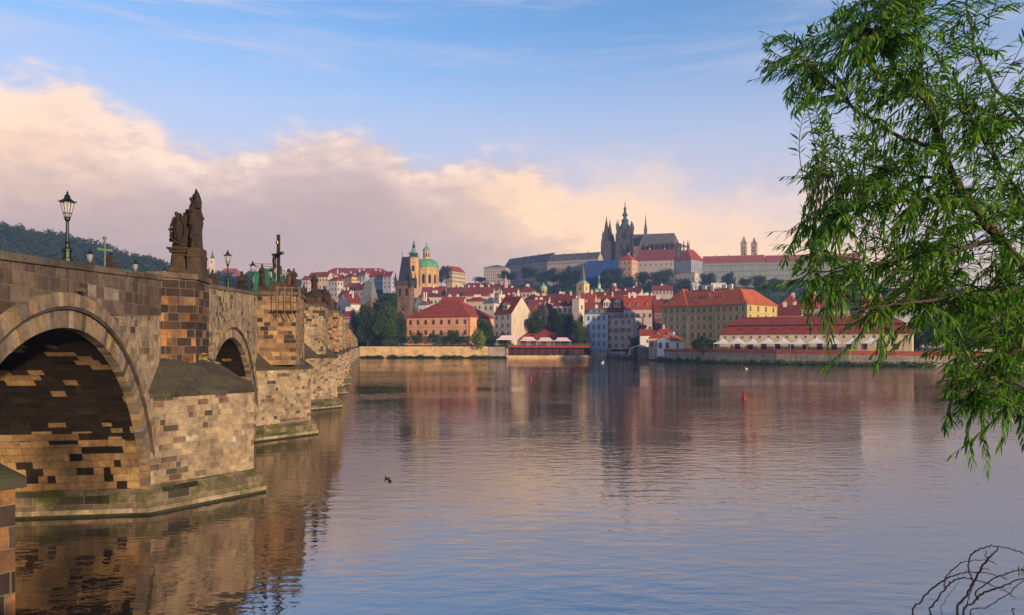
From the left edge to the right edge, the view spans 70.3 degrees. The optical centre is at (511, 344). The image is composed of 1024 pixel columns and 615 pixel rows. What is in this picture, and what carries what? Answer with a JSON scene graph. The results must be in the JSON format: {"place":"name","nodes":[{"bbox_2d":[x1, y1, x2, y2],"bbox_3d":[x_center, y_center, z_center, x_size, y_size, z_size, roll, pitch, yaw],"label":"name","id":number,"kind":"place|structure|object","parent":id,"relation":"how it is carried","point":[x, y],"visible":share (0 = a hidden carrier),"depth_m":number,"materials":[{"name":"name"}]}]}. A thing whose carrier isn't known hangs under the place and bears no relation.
{"place":"outdoors","nodes":[
{"label":"outdoors","id":0,"kind":"place"},
{"bbox_2d":[470,329,486,350],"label":"tree","id":1,"kind":"object","parent":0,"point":[478,338],"visible":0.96,"depth_m":434.85,"materials":[{"name":"green plant"}]},
{"bbox_2d":[0,237,997,359],"bbox_3d":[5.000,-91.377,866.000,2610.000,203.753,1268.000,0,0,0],"label":"ground","id":2,"kind":"structure","parent":0,"point":[380,294],"depth_m":872.69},
{"bbox_2d":[0,221,275,290],"bbox_3d":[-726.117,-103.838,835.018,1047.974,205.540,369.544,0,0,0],"label":"woodland","id":3,"kind":"object","parent":2,"relation":"on","point":[21,238],"visible":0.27,"depth_m":883.43,"materials":[{"name":"green plant"}]},
{"bbox_2d":[222,274,388,346],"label":"woodland","id":4,"kind":"object","parent":2,"relation":"on","point":[372,342],"visible":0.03,"depth_m":603.24,"materials":[{"name":"green plant"}]},
{"bbox_2d":[301,274,310,291],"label":"house","id":5,"kind":"structure","parent":2,"relation":"on","point":[305,280],"depth_m":852.13,"materials":[{"name":"paint"}]},
{"bbox_2d":[313,270,332,289],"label":"house","id":6,"kind":"structure","parent":2,"relation":"on","point":[324,277],"depth_m":863.54,"materials":[{"name":"paint"}]},
{"bbox_2d":[328,275,342,302],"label":"house","id":7,"kind":"structure","parent":2,"relation":"on","point":[335,285],"depth_m":773.13,"materials":[{"name":"paint"}]},
{"bbox_2d":[337,291,360,314],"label":"house","id":8,"kind":"structure","parent":2,"relation":"on","point":[349,300],"depth_m":565.38,"materials":[{"name":"paint"}]},
{"bbox_2d":[343,307,354,330],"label":"house","id":9,"kind":"structure","parent":2,"relation":"on","point":[349,311],"depth_m":501.85,"materials":[{"name":"paint"}]},
{"bbox_2d":[344,271,357,289],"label":"house","id":10,"kind":"structure","parent":2,"relation":"on","point":[349,277],"depth_m":804.78,"materials":[{"name":"paint"}]},
{"bbox_2d":[328,266,385,279],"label":"palace","id":11,"kind":"structure","parent":2,"relation":"on","point":[346,271],"depth_m":971.44,"materials":[{"name":"paint"}]},
{"bbox_2d":[349,310,364,341],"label":"tree","id":12,"kind":"object","parent":2,"relation":"on","point":[353,321],"visible":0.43,"depth_m":467.42,"materials":[{"name":"green plant"}]},
{"bbox_2d":[356,269,367,282],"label":"house","id":13,"kind":"structure","parent":2,"relation":"on","point":[362,276],"depth_m":822.43,"materials":[{"name":"paint"}]},
{"bbox_2d":[355,303,375,345],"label":"tree","id":14,"kind":"object","parent":2,"relation":"on","point":[365,315],"visible":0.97,"depth_m":458.94,"materials":[{"name":"green plant"}]},
{"bbox_2d":[360,280,378,323],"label":"gate tower","id":15,"kind":"structure","parent":2,"relation":"on","point":[369,294],"depth_m":527.27,"materials":[{"name":"stone"}]},
{"bbox_2d":[369,269,384,289],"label":"house","id":16,"kind":"structure","parent":2,"relation":"on","point":[376,276],"depth_m":852.53,"materials":[{"name":"paint"}]},
{"bbox_2d":[372,298,383,345],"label":"tree","id":17,"kind":"object","parent":2,"relation":"on","point":[375,307],"visible":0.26,"depth_m":478.96,"materials":[{"name":"green plant"}]},
{"bbox_2d":[371,300,400,345],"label":"tree","id":18,"kind":"object","parent":2,"relation":"on","point":[384,320],"visible":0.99,"depth_m":451.74,"materials":[{"name":"green plant"}]},
{"bbox_2d":[383,270,394,293],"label":"house","id":19,"kind":"structure","parent":2,"relation":"on","point":[388,281],"depth_m":832.63,"materials":[{"name":"paint"}]},
{"bbox_2d":[381,291,398,345],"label":"tree","id":20,"kind":"object","parent":2,"relation":"on","point":[392,297],"visible":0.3,"depth_m":467.87,"materials":[{"name":"green plant"}]},
{"bbox_2d":[394,311,406,345],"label":"tree","id":21,"kind":"object","parent":2,"relation":"on","point":[401,333],"visible":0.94,"depth_m":457.11,"materials":[{"name":"green plant"}]},
{"bbox_2d":[394,253,416,328],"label":"gate tower","id":22,"kind":"structure","parent":2,"relation":"on","point":[405,284],"depth_m":540.72,"materials":[{"name":"stone"}]},
{"bbox_2d":[414,292,431,312],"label":"house","id":23,"kind":"structure","parent":2,"relation":"on","point":[419,299],"depth_m":595.70,"materials":[{"name":"paint"}]},
{"bbox_2d":[409,240,438,302],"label":"domed church","id":24,"kind":"structure","parent":2,"relation":"on","point":[425,269],"depth_m":733.40,"materials":[{"name":"paint"}]},
{"bbox_2d":[360,346,488,357],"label":"river wall","id":25,"kind":"structure","parent":2,"relation":"on","point":[435,351],"depth_m":437.01,"materials":[{"name":"stone"}]},
{"bbox_2d":[421,285,446,296],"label":"house","id":26,"kind":"structure","parent":2,"relation":"on","point":[442,291],"depth_m":695.78,"materials":[{"name":"paint"}]},
{"bbox_2d":[428,290,443,304],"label":"house","id":27,"kind":"structure","parent":2,"relation":"on","point":[434,296],"depth_m":621.64,"materials":[{"name":"paint"}]},
{"bbox_2d":[405,299,493,344],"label":"palace","id":28,"kind":"structure","parent":2,"relation":"on","point":[442,318],"depth_m":480.30,"materials":[{"name":"paint"}]},
{"bbox_2d":[447,329,459,345],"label":"tree","id":29,"kind":"object","parent":2,"relation":"on","point":[453,336],"visible":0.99,"depth_m":446.34,"materials":[{"name":"green plant"}]},
{"bbox_2d":[406,335,502,343],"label":"hedge","id":30,"kind":"object","parent":2,"relation":"on","point":[445,341],"visible":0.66,"depth_m":450.90,"materials":[{"name":"green plant"}]},
{"bbox_2d":[446,266,464,287],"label":"palace","id":31,"kind":"structure","parent":2,"relation":"on","point":[456,277],"depth_m":937.43,"materials":[{"name":"paint"}]},
{"bbox_2d":[447,285,495,300],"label":"house","id":32,"kind":"structure","parent":2,"relation":"on","point":[469,292],"depth_m":678.28,"materials":[{"name":"paint"}]},
{"bbox_2d":[467,294,485,310],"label":"house","id":33,"kind":"structure","parent":2,"relation":"on","point":[476,301],"depth_m":576.71,"materials":[{"name":"paint"}]},
{"bbox_2d":[474,319,493,342],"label":"tree","id":34,"kind":"object","parent":2,"relation":"on","point":[483,326],"visible":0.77,"depth_m":445.64,"materials":[{"name":"green plant"}]},
{"bbox_2d":[482,293,499,316],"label":"house","id":35,"kind":"structure","parent":2,"relation":"on","point":[491,304],"depth_m":522.53,"materials":[{"name":"paint"}]},
{"bbox_2d":[483,265,509,285],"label":"castle wing","id":36,"kind":"structure","parent":2,"relation":"on","point":[491,274],"depth_m":1013.90,"materials":[{"name":"paint"}]},
{"bbox_2d":[498,270,517,282],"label":"tree","id":37,"kind":"object","parent":2,"relation":"on","point":[510,276],"visible":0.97,"depth_m":897.08,"materials":[{"name":"green plant"}]},
{"bbox_2d":[493,294,531,345],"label":"house","id":38,"kind":"structure","parent":2,"relation":"on","point":[512,314],"depth_m":461.27,"materials":[{"name":"paint"}]},
{"bbox_2d":[519,284,539,300],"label":"house","id":39,"kind":"structure","parent":2,"relation":"on","point":[526,291],"depth_m":704.26,"materials":[{"name":"paint"}]},
{"bbox_2d":[504,253,555,285],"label":"castle wing","id":40,"kind":"structure","parent":2,"relation":"on","point":[538,262],"depth_m":1041.30,"materials":[{"name":"paint"}]},
{"bbox_2d":[521,266,538,281],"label":"tree","id":41,"kind":"object","parent":2,"relation":"on","point":[529,270],"visible":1,"depth_m":904.19,"materials":[{"name":"green plant"}]},
{"bbox_2d":[526,310,544,333],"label":"tree","id":42,"kind":"object","parent":2,"relation":"on","point":[536,324],"visible":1,"depth_m":462.96,"materials":[{"name":"green plant"}]},
{"bbox_2d":[536,271,553,282],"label":"tree","id":43,"kind":"object","parent":2,"relation":"on","point":[541,276],"visible":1,"depth_m":912.41,"materials":[{"name":"green plant"}]},
{"bbox_2d":[517,324,574,344],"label":"restaurant building","id":44,"kind":"structure","parent":2,"relation":"on","point":[547,333],"depth_m":459.09,"materials":[{"name":"paint"}]},
{"bbox_2d":[543,303,552,326],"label":"house","id":45,"kind":"structure","parent":2,"relation":"on","point":[548,307],"depth_m":506.63,"materials":[{"name":"paint"}]},
{"bbox_2d":[546,306,564,331],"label":"tree","id":46,"kind":"object","parent":2,"relation":"on","point":[552,322],"visible":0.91,"depth_m":465.78,"materials":[{"name":"green plant"}]},
{"bbox_2d":[548,267,562,286],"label":"tree","id":47,"kind":"object","parent":2,"relation":"on","point":[554,276],"visible":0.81,"depth_m":918.96,"materials":[{"name":"green plant"}]},
{"bbox_2d":[555,312,574,336],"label":"tree","id":48,"kind":"object","parent":2,"relation":"on","point":[560,328],"visible":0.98,"depth_m":460.87,"materials":[{"name":"green plant"}]},
{"bbox_2d":[553,291,577,336],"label":"house","id":49,"kind":"structure","parent":2,"relation":"on","point":[563,300],"depth_m":495.66,"materials":[{"name":"paint"}]},
{"bbox_2d":[547,251,602,285],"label":"castle wing","id":50,"kind":"structure","parent":2,"relation":"on","point":[563,261],"depth_m":974.53,"materials":[{"name":"paint"}]},
{"bbox_2d":[564,269,586,289],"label":"tree","id":51,"kind":"object","parent":2,"relation":"on","point":[575,276],"visible":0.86,"depth_m":894.34,"materials":[{"name":"green plant"}]},
{"bbox_2d":[572,295,584,337],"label":"house","id":52,"kind":"structure","parent":2,"relation":"on","point":[577,305],"depth_m":483.97,"materials":[{"name":"paint"}]},
{"bbox_2d":[574,311,583,343],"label":"tree","id":53,"kind":"object","parent":2,"relation":"on","point":[579,321],"visible":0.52,"depth_m":451.53,"materials":[{"name":"green plant"}]},
{"bbox_2d":[576,264,589,296],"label":"church tower","id":54,"kind":"structure","parent":2,"relation":"on","point":[582,284],"depth_m":638.27,"materials":[{"name":"paint"}]},
{"bbox_2d":[573,300,600,340],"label":"house","id":55,"kind":"structure","parent":2,"relation":"on","point":[588,306],"depth_m":519.50,"materials":[{"name":"paint"}]},
{"bbox_2d":[580,290,596,301],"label":"house","id":56,"kind":"structure","parent":2,"relation":"on","point":[591,296],"depth_m":552.65,"materials":[{"name":"paint"}]},
{"bbox_2d":[585,305,607,355],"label":"house","id":57,"kind":"structure","parent":2,"relation":"on","point":[596,321],"depth_m":447.60,"materials":[{"name":"paint"}]},
{"bbox_2d":[587,260,618,285],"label":"castle wing","id":58,"kind":"structure","parent":2,"relation":"on","point":[595,269],"depth_m":946.35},
{"bbox_2d":[598,268,616,284],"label":"tree","id":59,"kind":"object","parent":2,"relation":"on","point":[606,277],"visible":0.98,"depth_m":903.97,"materials":[{"name":"green plant"}]},
{"bbox_2d":[600,292,623,317],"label":"house","id":60,"kind":"structure","parent":2,"relation":"on","point":[612,305],"depth_m":480.60,"materials":[{"name":"paint"}]},
{"bbox_2d":[609,267,624,286],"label":"tree","id":61,"kind":"object","parent":2,"relation":"on","point":[618,273],"visible":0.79,"depth_m":909.50,"materials":[{"name":"green plant"}]},
{"bbox_2d":[607,316,643,356],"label":"house","id":62,"kind":"structure","parent":2,"relation":"on","point":[621,330],"depth_m":442.99,"materials":[{"name":"paint"}]},
{"bbox_2d":[618,253,637,285],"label":"castle wing","id":63,"kind":"structure","parent":2,"relation":"on","point":[628,263],"depth_m":950.92,"materials":[{"name":"paint"}]},
{"bbox_2d":[623,292,652,328],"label":"house","id":64,"kind":"structure","parent":2,"relation":"on","point":[639,306],"depth_m":467.31,"materials":[{"name":"paint"}]},
{"bbox_2d":[634,271,648,286],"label":"tree","id":65,"kind":"object","parent":2,"relation":"on","point":[643,275],"visible":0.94,"depth_m":927.97,"materials":[{"name":"green plant"}]},
{"bbox_2d":[601,203,689,259],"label":"cathedral","id":66,"kind":"structure","parent":2,"relation":"on","point":[623,242],"depth_m":1029.08,"materials":[{"name":"stone"}]},
{"bbox_2d":[647,272,663,284],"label":"tree","id":67,"kind":"object","parent":2,"relation":"on","point":[657,279],"visible":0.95,"depth_m":895.41,"materials":[{"name":"green plant"}]},
{"bbox_2d":[638,248,674,285],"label":"castle wing","id":68,"kind":"structure","parent":2,"relation":"on","point":[650,261],"depth_m":974.27,"materials":[{"name":"paint"}]},
{"bbox_2d":[652,295,663,331],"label":"house","id":69,"kind":"structure","parent":2,"relation":"on","point":[657,303],"depth_m":441.13,"materials":[{"name":"paint"}]},
{"bbox_2d":[648,325,675,358],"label":"house","id":70,"kind":"structure","parent":2,"relation":"on","point":[657,335],"depth_m":377.29,"materials":[{"name":"paint"}]},
{"bbox_2d":[651,283,672,299],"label":"house","id":71,"kind":"structure","parent":2,"relation":"on","point":[663,292],"depth_m":762.73,"materials":[{"name":"paint"}]},
{"bbox_2d":[657,268,678,284],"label":"tree","id":72,"kind":"object","parent":2,"relation":"on","point":[666,276],"visible":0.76,"depth_m":902.80,"materials":[{"name":"green plant"}]},
{"bbox_2d":[656,332,683,355],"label":"house","id":73,"kind":"structure","parent":2,"relation":"on","point":[673,341],"depth_m":361.78,"materials":[{"name":"paint"}]},
{"bbox_2d":[671,272,697,287],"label":"castle wing","id":74,"kind":"structure","parent":2,"relation":"on","point":[691,276],"depth_m":921.40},
{"bbox_2d":[675,249,703,285],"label":"castle wing","id":75,"kind":"structure","parent":2,"relation":"on","point":[688,260],"depth_m":961.08,"materials":[{"name":"paint"}]},
{"bbox_2d":[695,335,709,354],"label":"tree","id":76,"kind":"object","parent":2,"relation":"on","point":[704,342],"visible":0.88,"depth_m":326.28,"materials":[{"name":"green plant"}]},
{"bbox_2d":[699,272,716,285],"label":"tree","id":77,"kind":"object","parent":2,"relation":"on","point":[709,278],"visible":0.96,"depth_m":921.17,"materials":[{"name":"green plant"}]},
{"bbox_2d":[661,284,778,348],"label":"palace","id":78,"kind":"structure","parent":2,"relation":"on","point":[693,313],"depth_m":383.22,"materials":[{"name":"paint"}]},
{"bbox_2d":[721,271,735,285],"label":"tree","id":79,"kind":"object","parent":2,"relation":"on","point":[728,279],"visible":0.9,"depth_m":928.68,"materials":[{"name":"green plant"}]},
{"bbox_2d":[703,254,764,286],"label":"castle wing","id":80,"kind":"structure","parent":2,"relation":"on","point":[745,266],"depth_m":964.80,"materials":[{"name":"paint"}]},
{"bbox_2d":[449,278,1021,346],"bbox_3d":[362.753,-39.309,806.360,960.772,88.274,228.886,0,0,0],"label":"woodland","id":81,"kind":"object","parent":2,"relation":"on","point":[562,286],"visible":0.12,"depth_m":892.84,"materials":[{"name":"green plant"}]},
{"bbox_2d":[750,274,765,289],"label":"tree","id":82,"kind":"object","parent":2,"relation":"on","point":[759,279],"visible":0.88,"depth_m":904.47,"materials":[{"name":"green plant"}]},
{"bbox_2d":[777,302,802,316],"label":"house","id":83,"kind":"structure","parent":2,"relation":"on","point":[784,310],"depth_m":393.72,"materials":[{"name":"paint"}]},
{"bbox_2d":[802,291,820,315],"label":"house","id":84,"kind":"structure","parent":2,"relation":"on","point":[816,310],"depth_m":432.51,"materials":[{"name":"paint"}]},
{"bbox_2d":[765,252,860,288],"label":"castle wing","id":85,"kind":"structure","parent":2,"relation":"on","point":[773,269],"depth_m":951.01,"materials":[{"name":"paint"}]},
{"bbox_2d":[718,315,914,350],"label":"long hall","id":86,"kind":"structure","parent":2,"relation":"on","point":[791,329],"depth_m":317.07,"materials":[{"name":"paint"}]},
{"bbox_2d":[656,349,1023,366],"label":"river wall","id":87,"kind":"structure","parent":2,"relation":"on","point":[804,356],"depth_m":294.70,"materials":[{"name":"stone"}]},
{"bbox_2d":[910,316,933,350],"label":"tree","id":88,"kind":"object","parent":2,"relation":"on","point":[919,339],"visible":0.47,"depth_m":328.38,"materials":[{"name":"green plant"}]},
{"bbox_2d":[0,0,1023,288],"label":"sky","id":89,"kind":"structure","parent":0,"point":[353,133],"materials":[{"name":"blue"}]},
{"bbox_2d":[15,358,1023,614],"bbox_3d":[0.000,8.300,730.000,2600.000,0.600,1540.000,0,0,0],"label":"water","id":90,"kind":"structure","parent":0,"point":[591,486],"depth_m":35.12,"materials":[{"name":"liquid"}]},
{"bbox_2d":[0,251,359,614],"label":"stone bridge","id":91,"kind":"structure","parent":90,"relation":"in","point":[123,392],"depth_m":34.18,"materials":[{"name":"stone"}]},
{"bbox_2d":[58,190,76,260],"bbox_3d":[-16.272,-4.356,26.626,0.531,2.649,0.612,0,0,0],"label":"street lamp","id":92,"kind":"object","parent":91,"relation":"on","point":[67,250],"visible":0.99,"depth_m":26.56,"materials":[{"name":"green metal"}]},
{"bbox_2d":[106,252,117,267],"bbox_3d":[-30.493,-5.640,55.263,0.957,2.806,0.800,0,0,11],"label":"statue","id":93,"kind":"object","parent":91,"relation":"on","point":[110,263],"visible":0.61,"depth_m":55.02,"materials":[{"name":"brown stone"}]},
{"bbox_2d":[165,189,207,276],"bbox_3d":[-17.420,-6.014,38.983,1.816,4.734,1.618,0,0,-9],"label":"sculpture group","id":94,"kind":"object","parent":91,"relation":"on","point":[188,252],"visible":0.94,"depth_m":38.56,"materials":[{"name":"brown stone"}]},
{"bbox_2d":[223,250,231,286],"bbox_3d":[-20.138,-5.417,51.549,0.531,2.741,0.612,0,0,0],"label":"street lamp","id":95,"kind":"object","parent":91,"relation":"on","point":[227,254],"visible":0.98,"depth_m":51.48,"materials":[{"name":"green metal"}]},
{"bbox_2d":[234,271,249,290],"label":"statue","id":96,"kind":"object","parent":91,"relation":"on","point":[241,280],"visible":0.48,"depth_m":102.93,"materials":[{"name":"brown stone"}]},
{"bbox_2d":[257,264,266,290],"bbox_3d":[-21.579,-5.733,62.834,0.708,2.479,0.700,0,0,-9],"label":"statue","id":97,"kind":"object","parent":91,"relation":"on","point":[261,286],"visible":1,"depth_m":62.63,"materials":[{"name":"brown stone"}]},
{"bbox_2d":[253,263,287,290],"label":"scaffold","id":98,"kind":"object","parent":91,"relation":"on","point":[256,278],"visible":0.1,"depth_m":92.33,"materials":[{"name":"fabric"}]},
{"bbox_2d":[267,235,290,291],"bbox_3d":[-20.734,-7.113,64.584,2.451,5.309,2.125,0,0,-9],"label":"crucifix","id":99,"kind":"object","parent":91,"relation":"on","point":[272,285],"visible":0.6,"depth_m":64.19,"materials":[{"name":"metal"}]},
{"bbox_2d":[274,286,302,320],"bbox_3d":[-18.894,-3.452,61.859,2.200,2.922,2.350,0,0,-9],"label":"work gallery","id":100,"kind":"object","parent":91,"relation":"attached to","point":[284,309],"visible":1,"depth_m":60.83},
{"bbox_2d":[290,268,297,291],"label":"statue","id":101,"kind":"object","parent":91,"relation":"on","point":[293,275],"visible":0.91,"depth_m":66.14,"materials":[{"name":"brown stone"}]},
{"bbox_2d":[301,274,327,303],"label":"statue","id":102,"kind":"object","parent":91,"relation":"on","point":[314,296],"visible":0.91,"depth_m":91.88,"materials":[{"name":"brown stone"}]},
{"bbox_2d":[360,354,507,357],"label":"bank vegetation","id":103,"kind":"object","parent":90,"relation":"in","point":[422,356],"visible":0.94,"depth_m":434.37,"materials":[{"name":"green plant"}]},
{"bbox_2d":[488,347,507,356],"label":"river wall","id":104,"kind":"structure","parent":90,"relation":"in","point":[497,351],"depth_m":435.52,"materials":[{"name":"stone"}]},
{"bbox_2d":[506,344,591,357],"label":"river restaurant","id":105,"kind":"structure","parent":90,"relation":"in","point":[549,351],"depth_m":435.50,"materials":[{"name":"red fabric"}]},
{"bbox_2d":[591,350,605,357],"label":"river wall","id":106,"kind":"structure","parent":90,"relation":"in","point":[598,353],"depth_m":441.00,"materials":[{"name":"stone"}]},
{"bbox_2d":[638,347,648,358],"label":"stone pier","id":107,"kind":"structure","parent":90,"relation":"in","point":[643,352],"depth_m":396.30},
{"bbox_2d":[639,329,654,346],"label":"house","id":108,"kind":"structure","parent":107,"relation":"on","point":[644,334],"depth_m":403.08,"materials":[{"name":"paint"}]},
{"bbox_2d":[657,356,935,366],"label":"bank vegetation","id":109,"kind":"object","parent":90,"relation":"in","point":[794,362],"visible":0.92,"depth_m":293.92,"materials":[{"name":"green plant"}]},
{"bbox_2d":[575,324,592,344],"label":"tree","id":110,"kind":"object","parent":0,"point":[580,333],"visible":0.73,"depth_m":441.93,"materials":[{"name":"green plant"}]},
{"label":"near bank","id":111,"kind":"structure","parent":0,"visible":0},
{"bbox_2d":[745,0,1023,480],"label":"willow tree","id":112,"kind":"object","parent":111,"relation":"on","point":[981,304],"visible":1,"depth_m":5.57,"materials":[{"name":"green plant"}]},
{"bbox_2d":[912,545,1023,614],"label":"bramble","id":113,"kind":"object","parent":111,"relation":"on","point":[968,590],"visible":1,"depth_m":3.62,"materials":[{"name":"brown plant"}]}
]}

